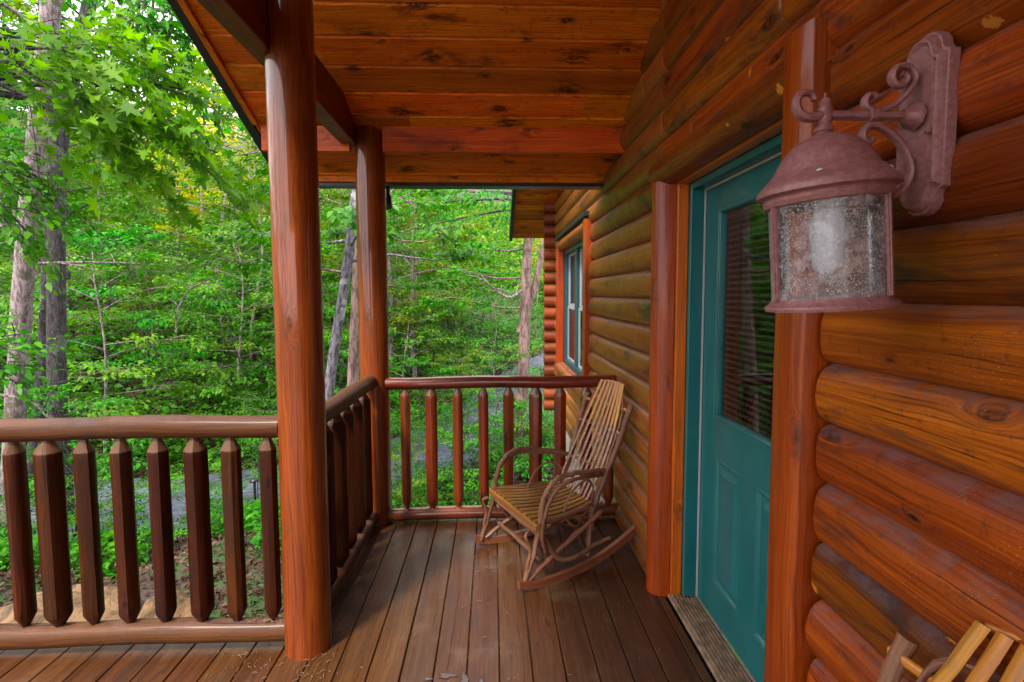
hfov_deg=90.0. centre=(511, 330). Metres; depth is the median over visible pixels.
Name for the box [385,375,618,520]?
log railing
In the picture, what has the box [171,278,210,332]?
bare branch
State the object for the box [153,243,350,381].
understory tree
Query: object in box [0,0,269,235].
overhanging branch
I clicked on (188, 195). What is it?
broadleaf tree
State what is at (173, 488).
understory tree
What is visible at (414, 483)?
understory tree
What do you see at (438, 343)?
broadleaf tree
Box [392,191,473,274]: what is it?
broadleaf tree
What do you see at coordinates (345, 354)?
understory tree
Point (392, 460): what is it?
understory tree
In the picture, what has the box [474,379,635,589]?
rocking chair
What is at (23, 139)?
broadleaf tree
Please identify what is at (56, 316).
forest tree
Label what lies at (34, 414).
understory tree
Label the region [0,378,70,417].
bare branch
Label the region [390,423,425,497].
understory tree
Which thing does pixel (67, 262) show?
bare branch
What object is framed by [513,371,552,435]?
understory tree
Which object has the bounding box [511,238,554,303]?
broadleaf tree
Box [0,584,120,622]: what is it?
boulder
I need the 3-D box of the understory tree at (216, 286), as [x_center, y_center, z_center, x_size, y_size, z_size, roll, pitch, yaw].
[-6.895,-0.221,13.389,4.572,5.436,4.615,3,5,37]
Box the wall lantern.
[756,31,960,312]
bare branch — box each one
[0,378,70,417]
[38,253,140,271]
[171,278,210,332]
[468,275,522,298]
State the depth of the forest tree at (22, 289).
5.81 m
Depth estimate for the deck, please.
2.35 m
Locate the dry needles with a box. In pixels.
[206,532,659,680]
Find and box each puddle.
[439,673,457,678]
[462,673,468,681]
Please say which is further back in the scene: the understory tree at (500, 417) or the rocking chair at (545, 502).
the understory tree at (500, 417)
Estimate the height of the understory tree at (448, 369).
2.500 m
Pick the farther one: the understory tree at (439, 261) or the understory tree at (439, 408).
the understory tree at (439, 261)
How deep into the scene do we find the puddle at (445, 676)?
2.08 m
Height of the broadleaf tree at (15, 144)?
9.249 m
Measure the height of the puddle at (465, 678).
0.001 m
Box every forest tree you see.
[0,0,214,523]
[0,0,255,555]
[1,0,181,497]
[189,153,475,385]
[191,133,496,399]
[399,189,543,456]
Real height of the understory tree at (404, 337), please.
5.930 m
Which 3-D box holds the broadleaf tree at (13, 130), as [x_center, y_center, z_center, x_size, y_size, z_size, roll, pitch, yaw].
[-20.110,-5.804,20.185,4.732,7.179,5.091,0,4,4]
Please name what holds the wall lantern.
attached to the log cabin
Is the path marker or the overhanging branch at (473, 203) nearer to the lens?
the path marker
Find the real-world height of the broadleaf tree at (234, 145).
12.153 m
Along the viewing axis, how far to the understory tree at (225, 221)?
18.77 m
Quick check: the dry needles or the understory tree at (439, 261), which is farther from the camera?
the understory tree at (439, 261)
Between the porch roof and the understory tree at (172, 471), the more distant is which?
the understory tree at (172, 471)
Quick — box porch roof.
[167,0,661,209]
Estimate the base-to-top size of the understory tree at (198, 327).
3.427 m
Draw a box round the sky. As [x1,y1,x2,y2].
[0,0,238,130]
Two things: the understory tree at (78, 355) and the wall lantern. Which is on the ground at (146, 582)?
the understory tree at (78, 355)
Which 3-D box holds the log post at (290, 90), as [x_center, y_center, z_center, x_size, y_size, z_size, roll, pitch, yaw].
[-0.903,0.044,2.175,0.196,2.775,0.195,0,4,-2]
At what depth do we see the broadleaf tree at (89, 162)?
31.02 m
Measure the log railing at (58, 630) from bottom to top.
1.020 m
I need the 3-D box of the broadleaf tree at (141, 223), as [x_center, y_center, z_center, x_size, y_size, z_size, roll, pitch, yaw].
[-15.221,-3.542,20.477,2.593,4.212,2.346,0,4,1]
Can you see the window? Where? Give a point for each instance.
(573, 277)
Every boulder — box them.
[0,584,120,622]
[137,590,193,617]
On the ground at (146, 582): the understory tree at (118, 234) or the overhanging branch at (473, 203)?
the understory tree at (118, 234)
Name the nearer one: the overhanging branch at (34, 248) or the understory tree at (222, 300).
the overhanging branch at (34, 248)
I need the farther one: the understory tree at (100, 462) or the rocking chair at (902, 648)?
the understory tree at (100, 462)
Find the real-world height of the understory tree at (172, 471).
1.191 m
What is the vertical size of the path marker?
0.836 m
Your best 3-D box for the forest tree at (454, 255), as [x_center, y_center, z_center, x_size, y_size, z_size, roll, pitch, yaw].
[-2.094,0.290,7.112,4.410,6.097,4.011,-1,4,-13]
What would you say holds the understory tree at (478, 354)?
on the ground at (146, 582)
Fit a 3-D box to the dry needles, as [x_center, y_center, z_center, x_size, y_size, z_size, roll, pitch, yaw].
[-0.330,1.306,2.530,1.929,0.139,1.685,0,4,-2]
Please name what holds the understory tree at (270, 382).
on the ground at (146, 582)
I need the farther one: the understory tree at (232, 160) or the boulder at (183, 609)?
the understory tree at (232, 160)
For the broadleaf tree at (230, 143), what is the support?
on the ground at (146, 582)
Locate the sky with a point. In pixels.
(68, 12)
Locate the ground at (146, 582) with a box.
[0,112,755,681]
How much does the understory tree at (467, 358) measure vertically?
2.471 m
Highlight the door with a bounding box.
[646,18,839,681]
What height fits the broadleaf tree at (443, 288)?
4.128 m
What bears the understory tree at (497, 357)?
on the ground at (146, 582)
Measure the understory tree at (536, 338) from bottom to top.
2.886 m
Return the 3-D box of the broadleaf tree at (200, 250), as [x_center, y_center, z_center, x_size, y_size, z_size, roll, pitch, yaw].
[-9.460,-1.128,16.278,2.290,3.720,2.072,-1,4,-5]
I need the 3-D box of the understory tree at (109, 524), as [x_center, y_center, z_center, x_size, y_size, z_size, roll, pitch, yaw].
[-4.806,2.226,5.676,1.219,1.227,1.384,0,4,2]
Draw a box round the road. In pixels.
[30,353,553,538]
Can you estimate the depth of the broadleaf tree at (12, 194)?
16.38 m
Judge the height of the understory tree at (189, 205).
10.871 m
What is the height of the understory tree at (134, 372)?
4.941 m
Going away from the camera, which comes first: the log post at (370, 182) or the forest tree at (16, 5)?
the log post at (370, 182)
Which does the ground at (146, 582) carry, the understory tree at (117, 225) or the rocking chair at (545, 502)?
the understory tree at (117, 225)
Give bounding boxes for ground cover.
[0,218,554,467]
[0,383,553,579]
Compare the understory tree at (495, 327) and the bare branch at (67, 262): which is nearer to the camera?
the bare branch at (67, 262)
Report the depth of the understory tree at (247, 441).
7.96 m
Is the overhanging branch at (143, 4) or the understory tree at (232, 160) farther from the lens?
the understory tree at (232, 160)
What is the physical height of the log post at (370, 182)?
2.775 m
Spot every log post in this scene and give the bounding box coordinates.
[264,0,331,661]
[355,125,391,526]
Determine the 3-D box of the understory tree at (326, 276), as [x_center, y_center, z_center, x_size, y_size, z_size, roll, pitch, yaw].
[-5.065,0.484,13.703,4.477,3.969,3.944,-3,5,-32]
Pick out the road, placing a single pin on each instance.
(444, 454)
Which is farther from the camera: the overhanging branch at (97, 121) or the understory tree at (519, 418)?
the understory tree at (519, 418)
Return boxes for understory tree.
[0,156,127,342]
[0,218,248,393]
[0,232,245,452]
[0,320,94,411]
[0,383,169,540]
[0,404,73,528]
[0,445,146,554]
[5,473,147,582]
[83,163,332,322]
[106,55,338,274]
[111,453,258,539]
[111,462,221,544]
[123,220,337,402]
[136,308,327,415]
[139,152,351,357]
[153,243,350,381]
[192,171,421,312]
[208,438,278,504]
[211,378,338,478]
[228,189,425,335]
[231,273,394,401]
[257,330,418,426]
[323,214,467,371]
[324,305,477,428]
[387,218,468,320]
[388,283,518,390]
[389,354,494,434]
[390,391,526,475]
[390,402,493,506]
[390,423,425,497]
[391,429,400,483]
[391,441,453,507]
[396,419,528,519]
[411,351,491,427]
[414,226,543,335]
[431,277,544,364]
[439,399,553,495]
[443,342,553,462]
[447,339,542,408]
[490,373,553,459]
[496,315,555,375]
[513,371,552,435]
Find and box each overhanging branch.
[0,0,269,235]
[0,138,107,294]
[0,307,80,408]
[42,0,225,144]
[387,189,538,264]
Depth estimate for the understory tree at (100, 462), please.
6.25 m
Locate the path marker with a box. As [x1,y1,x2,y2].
[250,478,258,533]
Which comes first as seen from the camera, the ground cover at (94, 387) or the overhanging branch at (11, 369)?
the overhanging branch at (11, 369)
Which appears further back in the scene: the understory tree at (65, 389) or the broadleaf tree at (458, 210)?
the broadleaf tree at (458, 210)
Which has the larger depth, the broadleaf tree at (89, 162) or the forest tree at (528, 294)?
the broadleaf tree at (89, 162)
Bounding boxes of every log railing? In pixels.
[0,415,284,650]
[326,375,379,605]
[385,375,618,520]
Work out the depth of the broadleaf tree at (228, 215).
20.86 m
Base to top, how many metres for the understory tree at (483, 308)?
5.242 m
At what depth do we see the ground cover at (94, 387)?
15.25 m
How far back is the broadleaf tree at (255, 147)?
26.12 m
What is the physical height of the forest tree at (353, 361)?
6.622 m
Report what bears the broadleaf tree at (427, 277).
on the ground at (146, 582)
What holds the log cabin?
on the ground at (146, 582)
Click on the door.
(753, 423)
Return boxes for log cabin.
[509,0,1023,681]
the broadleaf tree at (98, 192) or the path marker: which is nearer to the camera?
the path marker
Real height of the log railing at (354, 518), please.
1.018 m
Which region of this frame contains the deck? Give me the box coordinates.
[0,516,712,681]
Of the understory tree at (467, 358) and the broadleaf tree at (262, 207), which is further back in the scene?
the broadleaf tree at (262, 207)
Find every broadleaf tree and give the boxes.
[0,0,74,158]
[0,0,107,125]
[0,3,34,108]
[0,16,189,336]
[0,51,44,226]
[0,97,93,264]
[0,105,45,242]
[0,136,555,302]
[2,34,101,196]
[66,134,148,258]
[99,190,167,286]
[110,253,184,358]
[137,45,251,217]
[141,150,213,256]
[164,80,322,252]
[174,235,249,345]
[176,47,268,222]
[198,72,256,177]
[199,199,270,297]
[227,183,351,306]
[249,144,344,239]
[320,189,474,377]
[320,193,506,403]
[327,190,495,349]
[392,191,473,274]
[401,319,461,389]
[416,245,472,332]
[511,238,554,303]
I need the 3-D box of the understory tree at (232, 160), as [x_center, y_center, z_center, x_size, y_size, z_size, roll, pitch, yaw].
[-7.557,-1.971,16.636,6.293,7.412,6.234,0,4,-1]
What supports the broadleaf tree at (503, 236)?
on the ground at (146, 582)
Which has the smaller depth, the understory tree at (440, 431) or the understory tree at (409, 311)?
the understory tree at (440, 431)
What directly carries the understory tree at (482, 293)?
on the ground at (146, 582)
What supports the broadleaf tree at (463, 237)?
on the ground at (146, 582)
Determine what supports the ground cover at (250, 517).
on the ground at (146, 582)
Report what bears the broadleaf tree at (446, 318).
on the ground at (146, 582)
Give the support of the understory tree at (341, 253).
on the ground at (146, 582)
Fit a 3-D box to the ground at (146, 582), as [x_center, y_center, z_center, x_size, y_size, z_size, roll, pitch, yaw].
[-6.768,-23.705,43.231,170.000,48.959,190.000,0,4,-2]
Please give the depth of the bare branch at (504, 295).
10.15 m
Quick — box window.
[554,211,593,397]
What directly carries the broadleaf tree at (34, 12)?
on the ground at (146, 582)
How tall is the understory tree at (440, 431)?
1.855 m
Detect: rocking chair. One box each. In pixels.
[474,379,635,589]
[877,620,1023,681]
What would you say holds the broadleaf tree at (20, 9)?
on the ground at (146, 582)
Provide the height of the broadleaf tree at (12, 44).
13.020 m
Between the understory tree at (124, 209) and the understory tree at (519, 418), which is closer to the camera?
the understory tree at (519, 418)
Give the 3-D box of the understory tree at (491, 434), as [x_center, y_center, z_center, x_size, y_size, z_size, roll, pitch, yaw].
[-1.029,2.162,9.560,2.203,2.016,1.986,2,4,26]
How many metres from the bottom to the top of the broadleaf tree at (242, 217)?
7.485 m
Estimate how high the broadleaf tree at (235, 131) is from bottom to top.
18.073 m
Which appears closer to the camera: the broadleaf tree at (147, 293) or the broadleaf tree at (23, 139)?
the broadleaf tree at (147, 293)

